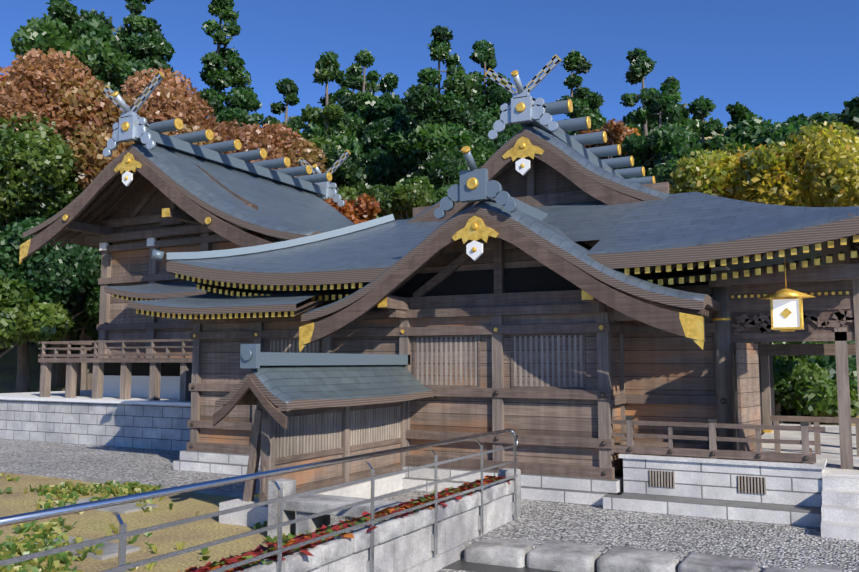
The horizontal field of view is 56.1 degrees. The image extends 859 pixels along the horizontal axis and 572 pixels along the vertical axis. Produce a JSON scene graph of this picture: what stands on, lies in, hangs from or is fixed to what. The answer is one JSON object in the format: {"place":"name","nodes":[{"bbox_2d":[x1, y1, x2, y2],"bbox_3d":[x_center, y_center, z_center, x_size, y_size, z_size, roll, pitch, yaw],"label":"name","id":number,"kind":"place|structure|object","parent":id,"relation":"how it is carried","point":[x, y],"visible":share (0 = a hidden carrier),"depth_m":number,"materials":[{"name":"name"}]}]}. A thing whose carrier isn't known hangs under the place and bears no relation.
{"place":"outdoors","nodes":[
{"label":"outdoors","id":0,"kind":"place"},
{"bbox_2d":[0,472,295,571],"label":"garden ground","id":1,"kind":"structure","parent":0,"point":[91,524],"depth_m":11.89,"materials":[{"name":"beige sand"}]},
{"bbox_2d":[34,477,259,559],"bbox_3d":[-5.548,3.660,13.250,5.800,0.070,4.500,-3,-6,28],"label":"ground stone edging","id":2,"kind":"object","parent":1,"relation":"on","point":[110,549],"visible":0.38,"depth_m":13.22,"materials":[{"name":"grey stone"}]},
{"bbox_2d":[0,472,302,571],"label":"plants","id":3,"kind":"object","parent":1,"relation":"on","point":[10,547],"visible":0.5,"depth_m":11.14,"materials":[{"name":"green plant"}]},
{"bbox_2d":[219,473,404,526],"bbox_3d":[-1.746,3.608,13.923,1.000,0.300,4.330,-3,-6,28],"label":"stone base","id":4,"kind":"object","parent":1,"relation":"on","point":[250,517],"visible":0.36,"depth_m":13.17,"materials":[{"name":"white stone"}]},
{"bbox_2d":[267,478,402,538],"bbox_3d":[-1.159,3.088,10.973,2.170,0.780,0.600,-3,-6,28],"label":"stone bench","id":5,"kind":"object","parent":1,"relation":"on","point":[300,507],"visible":0.38,"depth_m":11.03,"materials":[{"name":"grey stone"}]},
{"bbox_2d":[102,162,257,233],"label":"honden gable wall","id":6,"kind":"structure","parent":0,"point":[158,202],"depth_m":25.71,"materials":[{"name":"brown wood"}]},
{"bbox_2d":[108,231,281,357],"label":"honden walls","id":7,"kind":"structure","parent":0,"point":[130,263],"depth_m":25.55,"materials":[{"name":"brown wood"}]},
{"bbox_2d":[127,289,329,319],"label":"hall roof","id":8,"kind":"structure","parent":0,"point":[223,303],"depth_m":17.21,"materials":[{"name":"grey metal"}]},
{"bbox_2d":[213,377,287,428],"bbox_3d":[-1.575,1.895,13.872,1.360,0.750,4.635,-3,-6,28],"label":"bargeboard","id":9,"kind":"object","parent":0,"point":[277,415],"visible":0.27,"depth_m":11.86,"materials":[{"name":"brown wood"}]},
{"bbox_2d":[0,439,858,571],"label":"gravel ground","id":10,"kind":"structure","parent":0,"point":[763,545],"depth_m":12.09,"materials":[{"name":"grey gravel"}]},
{"bbox_2d":[243,401,406,505],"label":"fence posts","id":11,"kind":"object","parent":10,"relation":"on","point":[263,438],"visible":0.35,"depth_m":12.29,"materials":[{"name":"brown wood"}]},
{"bbox_2d":[215,365,435,411],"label":"small roof","id":12,"kind":"structure","parent":11,"relation":"on","point":[286,388],"depth_m":13.05,"materials":[{"name":"grey metal"}]},
{"bbox_2d":[240,344,409,367],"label":"roof ridge","id":13,"kind":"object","parent":12,"relation":"on","point":[252,356],"visible":1,"depth_m":13.03,"materials":[{"name":"grey metal"}]},
{"bbox_2d":[256,400,401,505],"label":"wooden rails","id":14,"kind":"object","parent":11,"relation":"attached to","point":[290,413],"visible":0.38,"depth_m":13.52,"materials":[{"name":"brown wood"}]},
{"bbox_2d":[275,406,399,457],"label":"fence slats","id":15,"kind":"object","parent":14,"relation":"attached to","point":[303,434],"visible":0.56,"depth_m":13.61,"materials":[{"name":"brown wood"}]},
{"bbox_2d":[262,443,399,495],"bbox_3d":[-1.502,3.088,13.899,0.040,0.430,4.230,-3,-6,28],"label":"fence panel","id":16,"kind":"object","parent":11,"relation":"attached to","point":[315,476],"visible":0.43,"depth_m":13.63,"materials":[{"name":"brown wood"}]},
{"bbox_2d":[173,450,823,527],"bbox_3d":[0.405,3.515,15.601,13.450,0.800,1.620,-3,-6,28],"label":"stone foundation","id":17,"kind":"object","parent":10,"relation":"on","point":[792,496],"visible":0.65,"depth_m":13.19,"materials":[{"name":"grey stone"}]},
{"bbox_2d":[443,560,558,571],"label":"stone slab","id":18,"kind":"structure","parent":10,"relation":"on","point":[463,565],"depth_m":10.22,"materials":[{"name":"grey stone"}]},
{"bbox_2d":[464,538,858,571],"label":"kerb stones","id":19,"kind":"object","parent":10,"relation":"on","point":[559,556],"visible":0.85,"depth_m":10.09,"materials":[{"name":"grey stone"}]},
{"bbox_2d":[619,424,858,539],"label":"hall granite slabs","id":20,"kind":"structure","parent":10,"relation":"on","point":[840,505],"depth_m":12.66,"materials":[{"name":"grey stone"}]},
{"bbox_2d":[0,127,858,425],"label":"terrain","id":21,"kind":"structure","parent":0,"point":[8,369],"depth_m":40.61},
{"bbox_2d":[0,252,74,357],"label":"tree","id":22,"kind":"object","parent":21,"relation":"on","point":[46,321],"visible":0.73,"depth_m":30.83,"materials":[{"name":"green plant"}]},
{"bbox_2d":[0,213,101,391],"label":"tree","id":23,"kind":"object","parent":21,"relation":"on","point":[47,272],"visible":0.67,"depth_m":31.82,"materials":[{"name":"green plant"}]},
{"bbox_2d":[0,112,103,392],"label":"tree","id":24,"kind":"object","parent":21,"relation":"on","point":[36,172],"visible":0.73,"depth_m":32.84,"materials":[{"name":"green plant"}]},
{"bbox_2d":[0,0,130,386],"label":"tree","id":25,"kind":"object","parent":21,"relation":"on","point":[85,37],"depth_m":39.66,"materials":[{"name":"green plant"}]},
{"bbox_2d":[63,278,95,389],"bbox_3d":[-15.761,1.119,36.647,7.894,10.108,7.338,-3,-6,28],"label":"tree","id":26,"kind":"object","parent":21,"relation":"on","point":[84,385],"depth_m":36.47,"materials":[{"name":"green plant"}]},
{"bbox_2d":[0,399,190,450],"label":"stone wall","id":27,"kind":"structure","parent":21,"relation":"on","point":[150,426],"depth_m":23.61,"materials":[{"name":"grey stone"}]},
{"bbox_2d":[40,233,211,400],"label":"wooden posts","id":28,"kind":"object","parent":27,"relation":"on","point":[73,379],"visible":0.4,"depth_m":24.98,"materials":[{"name":"brown wood"}]},
{"bbox_2d":[0,151,287,405],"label":"honden","id":29,"kind":"structure","parent":27,"relation":"on","point":[80,208],"depth_m":24.55,"materials":[{"name":"brown wood"}]},
{"bbox_2d":[104,363,179,375],"bbox_3d":[-6.721,2.821,27.645,6.000,0.450,6.000,-3,-6,28],"label":"honden interior","id":30,"kind":"object","parent":29,"relation":"attached to","point":[143,369],"visible":0.14,"depth_m":25.51,"materials":[{"name":"black"}]},
{"bbox_2d":[38,186,263,362],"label":"wooden beams","id":31,"kind":"structure","parent":29,"relation":"attached to","point":[134,219],"depth_m":24.99,"materials":[{"name":"brown wood"}]},
{"bbox_2d":[104,281,205,300],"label":"lower roof","id":32,"kind":"structure","parent":29,"relation":"attached to","point":[168,289],"depth_m":23.90,"materials":[{"name":"grey metal"}]},
{"bbox_2d":[19,71,350,300],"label":"roof ornaments","id":33,"kind":"object","parent":29,"relation":"attached to","point":[128,163],"visible":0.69,"depth_m":24.11},
{"bbox_2d":[22,142,354,248],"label":"roof","id":34,"kind":"structure","parent":29,"relation":"attached to","point":[283,211],"depth_m":24.99,"materials":[{"name":"grey metal"}]},
{"bbox_2d":[135,119,327,195],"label":"roof ridge","id":35,"kind":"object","parent":34,"relation":"on","point":[181,143],"visible":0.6,"depth_m":27.41,"materials":[{"name":"grey metal"}]},
{"bbox_2d":[103,72,349,206],"bbox_3d":[-6.659,-4.626,27.823,2.583,2.246,10.455,-3,-6,28],"label":"roof finial","id":36,"kind":"object","parent":35,"relation":"on","point":[139,126],"visible":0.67,"depth_m":23.63,"materials":[{"name":"grey metal"}]},
{"bbox_2d":[0,48,211,389],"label":"tree","id":37,"kind":"object","parent":21,"relation":"on","point":[67,96],"visible":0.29,"depth_m":34.58,"materials":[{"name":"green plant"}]},
{"bbox_2d":[111,0,175,96],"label":"cedar tree","id":38,"kind":"object","parent":21,"relation":"on","point":[150,46],"visible":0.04,"depth_m":49.42,"materials":[{"name":"green plant"}]},
{"bbox_2d":[66,84,290,195],"bbox_3d":[-11.997,-1.656,38.589,10.261,15.926,11.475,2,-6,-16],"label":"tree","id":39,"kind":"object","parent":21,"relation":"on","point":[156,108],"visible":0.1,"depth_m":35.51,"materials":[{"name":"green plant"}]},
{"bbox_2d":[197,0,257,127],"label":"cedar tree","id":40,"kind":"object","parent":21,"relation":"on","point":[239,102],"visible":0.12,"depth_m":49.10,"materials":[{"name":"green plant"}]},
{"bbox_2d":[239,85,264,126],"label":"cedar tree","id":41,"kind":"object","parent":21,"relation":"on","point":[259,117],"visible":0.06,"depth_m":59.59,"materials":[{"name":"green plant"}]},
{"bbox_2d":[260,78,305,139],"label":"cedar tree","id":42,"kind":"object","parent":21,"relation":"on","point":[288,88],"visible":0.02,"depth_m":56.11,"materials":[{"name":"green plant"}]},
{"bbox_2d":[246,123,328,200],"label":"tree","id":43,"kind":"object","parent":21,"relation":"on","point":[292,148],"visible":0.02,"depth_m":40.31,"materials":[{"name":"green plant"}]},
{"bbox_2d":[301,51,369,204],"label":"tree","id":44,"kind":"object","parent":21,"relation":"on","point":[331,137],"visible":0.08,"depth_m":47.24,"materials":[{"name":"green plant"}]},
{"bbox_2d":[323,66,366,124],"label":"tree","id":45,"kind":"object","parent":21,"relation":"on","point":[343,90],"visible":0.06,"depth_m":72.34,"materials":[{"name":"green plant"}]},
{"bbox_2d":[324,193,380,223],"bbox_3d":[-4.294,0.754,39.767,5.129,10.714,5.675,-3,-6,28],"label":"tree","id":46,"kind":"object","parent":21,"relation":"on","point":[364,210],"visible":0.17,"depth_m":38.23,"materials":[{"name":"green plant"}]},
{"bbox_2d":[338,48,381,179],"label":"cedar tree","id":47,"kind":"object","parent":21,"relation":"on","point":[359,103],"visible":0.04,"depth_m":60.87,"materials":[{"name":"green plant"}]},
{"bbox_2d":[354,72,414,190],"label":"tree","id":48,"kind":"object","parent":21,"relation":"on","point":[377,165],"visible":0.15,"depth_m":55.76,"materials":[{"name":"green plant"}]},
{"bbox_2d":[375,94,417,126],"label":"tree trunk","id":49,"kind":"object","parent":21,"relation":"on","point":[410,115],"depth_m":60.28,"materials":[{"name":"green plant"}]},
{"bbox_2d":[358,174,438,219],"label":"tree","id":50,"kind":"object","parent":21,"relation":"on","point":[399,201],"visible":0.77,"depth_m":41.59,"materials":[{"name":"green plant"}]},
{"bbox_2d":[309,493,515,571],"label":"stone wall","id":51,"kind":"structure","parent":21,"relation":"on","point":[411,552],"depth_m":9.99,"materials":[{"name":"stone"}]},
{"bbox_2d":[209,468,520,571],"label":"wall cap stones","id":52,"kind":"object","parent":51,"relation":"on","point":[340,547],"depth_m":9.04,"materials":[{"name":"grey stone"}]},
{"bbox_2d":[0,428,517,571],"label":"handrail","id":53,"kind":"object","parent":52,"relation":"on","point":[122,536],"visible":1,"depth_m":7.34,"materials":[{"name":"silver metal"}]},
{"bbox_2d":[178,475,513,571],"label":"ivy on wall","id":54,"kind":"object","parent":52,"relation":"on","point":[260,549],"visible":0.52,"depth_m":8.54,"materials":[{"name":"red plant"}]},
{"bbox_2d":[376,25,496,218],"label":"tree","id":55,"kind":"object","parent":21,"relation":"on","point":[434,140],"visible":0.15,"depth_m":49.43,"materials":[{"name":"green plant"}]},
{"bbox_2d":[464,38,523,149],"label":"cedar tree","id":56,"kind":"object","parent":21,"relation":"on","point":[493,96],"visible":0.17,"depth_m":52.81,"materials":[{"name":"green plant"}]},
{"bbox_2d":[556,50,606,159],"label":"tree","id":57,"kind":"object","parent":21,"relation":"on","point":[586,102],"visible":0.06,"depth_m":54.77,"materials":[{"name":"green plant"}]},
{"bbox_2d":[569,90,614,169],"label":"tree trunk","id":58,"kind":"object","parent":21,"relation":"on","point":[602,124],"depth_m":72.52,"materials":[{"name":"green plant"}]},
{"bbox_2d":[576,119,640,168],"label":"tree","id":59,"kind":"object","parent":21,"relation":"on","point":[617,133],"visible":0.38,"depth_m":47.28,"materials":[{"name":"plant"}]},
{"bbox_2d":[614,47,659,169],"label":"tree","id":60,"kind":"object","parent":21,"relation":"on","point":[641,67],"visible":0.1,"depth_m":49.16,"materials":[{"name":"green plant"}]},
{"bbox_2d":[595,88,696,244],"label":"tree","id":61,"kind":"object","parent":21,"relation":"on","point":[665,148],"visible":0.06,"depth_m":42.51,"materials":[{"name":"green plant"}]},
{"bbox_2d":[633,76,704,157],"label":"tree","id":62,"kind":"object","parent":21,"relation":"on","point":[672,86],"visible":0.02,"depth_m":67.03,"materials":[{"name":"green plant"}]},
{"bbox_2d":[664,142,754,193],"bbox_3d":[14.806,-2.398,39.424,6.775,9.902,5.829,-3,-6,28],"label":"tree","id":63,"kind":"object","parent":21,"relation":"on","point":[734,148],"visible":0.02,"depth_m":37.60,"materials":[{"name":"green plant"}]},
{"bbox_2d":[687,95,734,151],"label":"tree","id":64,"kind":"object","parent":21,"relation":"on","point":[701,108],"depth_m":43.60,"materials":[{"name":"green plant"}]},
{"bbox_2d":[726,101,757,129],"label":"tree","id":65,"kind":"object","parent":21,"relation":"on","point":[737,112],"depth_m":65.50,"materials":[{"name":"green plant"}]},
{"bbox_2d":[668,120,858,206],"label":"tree","id":66,"kind":"object","parent":21,"relation":"on","point":[819,167],"visible":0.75,"depth_m":32.69,"materials":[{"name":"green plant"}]},
{"bbox_2d":[719,112,845,148],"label":"tree","id":67,"kind":"object","parent":21,"relation":"on","point":[755,131],"visible":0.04,"depth_m":56.86,"materials":[{"name":"green plant"}]},
{"bbox_2d":[773,341,856,410],"bbox_3d":[13.998,2.910,29.185,5.417,3.146,5.525,3,-6,-27],"label":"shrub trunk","id":68,"kind":"object","parent":21,"relation":"on","point":[830,363],"visible":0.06,"depth_m":26.94,"materials":[{"name":"green plant"}]},
{"bbox_2d":[772,342,858,423],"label":"shrub","id":69,"kind":"object","parent":21,"relation":"on","point":[803,386],"visible":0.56,"depth_m":25.43,"materials":[{"name":"green plant"}]},
{"bbox_2d":[837,96,858,136],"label":"tree","id":70,"kind":"object","parent":21,"relation":"on","point":[849,116],"visible":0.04,"depth_m":36.58,"materials":[{"name":"green plant"}]},
{"bbox_2d":[0,0,858,132],"label":"sky","id":71,"kind":"structure","parent":0,"point":[781,60],"materials":[{"name":"blue"}]},
{"bbox_2d":[199,239,714,466],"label":"hall wall planks","id":72,"kind":"object","parent":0,"point":[666,364],"visible":0.23,"depth_m":14.93,"materials":[{"name":"brown wood"}]},
{"bbox_2d":[206,264,774,493],"bbox_3d":[2.602,2.272,20.514,11.970,4.200,11.125,-3,-6,28],"label":"hall interior","id":73,"kind":"object","parent":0,"point":[532,279],"visible":0.17,"depth_m":15.41,"materials":[{"name":"brown wood"}]},
{"bbox_2d":[136,54,858,351],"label":"ornaments","id":74,"kind":"object","parent":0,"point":[475,228],"visible":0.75,"depth_m":14.43},
{"bbox_2d":[166,219,446,284],"bbox_3d":[-2.473,-0.784,18.598,5.950,1.944,3.750,-3,-6,28],"label":"roof","id":75,"kind":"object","parent":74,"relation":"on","point":[370,254],"visible":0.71,"depth_m":17.65,"materials":[{"name":"grey metal"}]},
{"bbox_2d":[167,236,849,284],"bbox_3d":[3.871,-0.540,21.171,14.750,1.944,14.250,-3,-6,28],"label":"roof eave","id":76,"kind":"object","parent":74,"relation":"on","point":[824,252],"visible":0.06,"depth_m":20.15,"materials":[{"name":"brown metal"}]},
{"bbox_2d":[301,200,720,321],"bbox_3d":[1.732,-0.383,16.071,7.720,2.190,3.800,-3,-6,28],"label":"gable bargeboard","id":77,"kind":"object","parent":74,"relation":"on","point":[555,240],"depth_m":13.93,"materials":[{"name":"wood"}]},
{"bbox_2d":[186,236,858,479],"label":"wooden beams","id":78,"kind":"structure","parent":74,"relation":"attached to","point":[499,301],"depth_m":14.64,"materials":[{"name":"brown wood"}]},
{"bbox_2d":[406,124,754,257],"bbox_3d":[4.539,-2.035,22.634,7.900,2.665,10.300,-3,-6,28],"label":"gable bargeboard","id":79,"kind":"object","parent":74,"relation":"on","point":[576,160],"depth_m":17.69,"materials":[{"name":"grey metal"}]},
{"bbox_2d":[486,56,560,139],"bbox_3d":[2.012,-4.250,18.044,1.833,1.702,0.580,-3,-6,28],"label":"roof finial","id":80,"kind":"object","parent":79,"relation":"on","point":[535,109],"visible":0.98,"depth_m":18.06,"materials":[{"name":"grey metal"}]},
{"bbox_2d":[534,201,630,241],"bbox_3d":[2.071,-1.282,16.800,3.800,1.281,2.750,-3,-6,28],"label":"roof","id":81,"kind":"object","parent":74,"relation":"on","point":[588,221],"visible":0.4,"depth_m":16.50,"materials":[{"name":"grey metal"}]},
{"bbox_2d":[378,289,811,453],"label":"wooden beam ends","id":82,"kind":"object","parent":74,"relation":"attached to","point":[397,307],"depth_m":14.67,"materials":[{"name":"brown wood"}]},
{"bbox_2d":[586,192,858,268],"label":"roof","id":83,"kind":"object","parent":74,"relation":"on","point":[680,228],"visible":0.96,"depth_m":13.49,"materials":[{"name":"grey metal"}]},
{"bbox_2d":[759,257,813,331],"bbox_3d":[5.567,0.097,12.568,0.622,1.225,0.622,1,-6,-14],"label":"lantern frame","id":84,"kind":"object","parent":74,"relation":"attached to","point":[786,310],"visible":0.96,"depth_m":12.38,"materials":[{"name":"gold metal"}]},
{"bbox_2d":[139,135,858,344],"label":"hall roof","id":85,"kind":"structure","parent":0,"point":[438,245],"depth_m":14.82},
{"bbox_2d":[151,100,651,260],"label":"roof ridge","id":86,"kind":"structure","parent":85,"relation":"on","point":[487,190],"depth_m":18.76,"materials":[{"name":"grey metal"}]},
{"bbox_2d":[190,385,808,475],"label":"hall bosses","id":87,"kind":"object","parent":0,"point":[722,401],"visible":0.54,"depth_m":13.82,"materials":[{"name":"metal"}]},
{"bbox_2d":[270,335,765,493],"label":"lattice windows","id":88,"kind":"structure","parent":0,"point":[531,362],"depth_m":14.81,"materials":[{"name":"brown wood"}]},
{"bbox_2d":[193,290,848,432],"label":"metal fittings","id":89,"kind":"object","parent":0,"point":[585,296],"visible":0.52,"depth_m":14.07,"materials":[{"name":"gold metal"}]},
{"bbox_2d":[190,279,858,471],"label":"wooden posts","id":90,"kind":"object","parent":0,"point":[723,365],"visible":0.4,"depth_m":14.08,"materials":[{"name":"brown wood"}]},
{"bbox_2d":[495,157,582,197],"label":"gable wall","id":91,"kind":"structure","parent":0,"point":[512,180],"depth_m":18.49,"materials":[{"name":"brown wood"}]},
{"bbox_2d":[318,156,858,300],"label":"hall roof beams","id":92,"kind":"structure","parent":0,"point":[824,277],"depth_m":13.63,"materials":[{"name":"brown wood"}]},
{"bbox_2d":[610,321,761,473],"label":"hall wall planks","id":93,"kind":"object","parent":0,"point":[748,386],"visible":0.43,"depth_m":13.61,"materials":[{"name":"brown wood"}]},
{"bbox_2d":[711,266,729,272],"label":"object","id":94,"kind":"structure","parent":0,"point":[713,269],"depth_m":14.18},
{"bbox_2d":[729,290,854,332],"bbox_3d":[6.221,0.450,13.722,2.350,0.690,0.200,-3,-6,28],"label":"transom","id":95,"kind":"object","parent":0,"point":[823,315],"depth_m":13.54,"materials":[{"name":"brown wood"}]}
]}

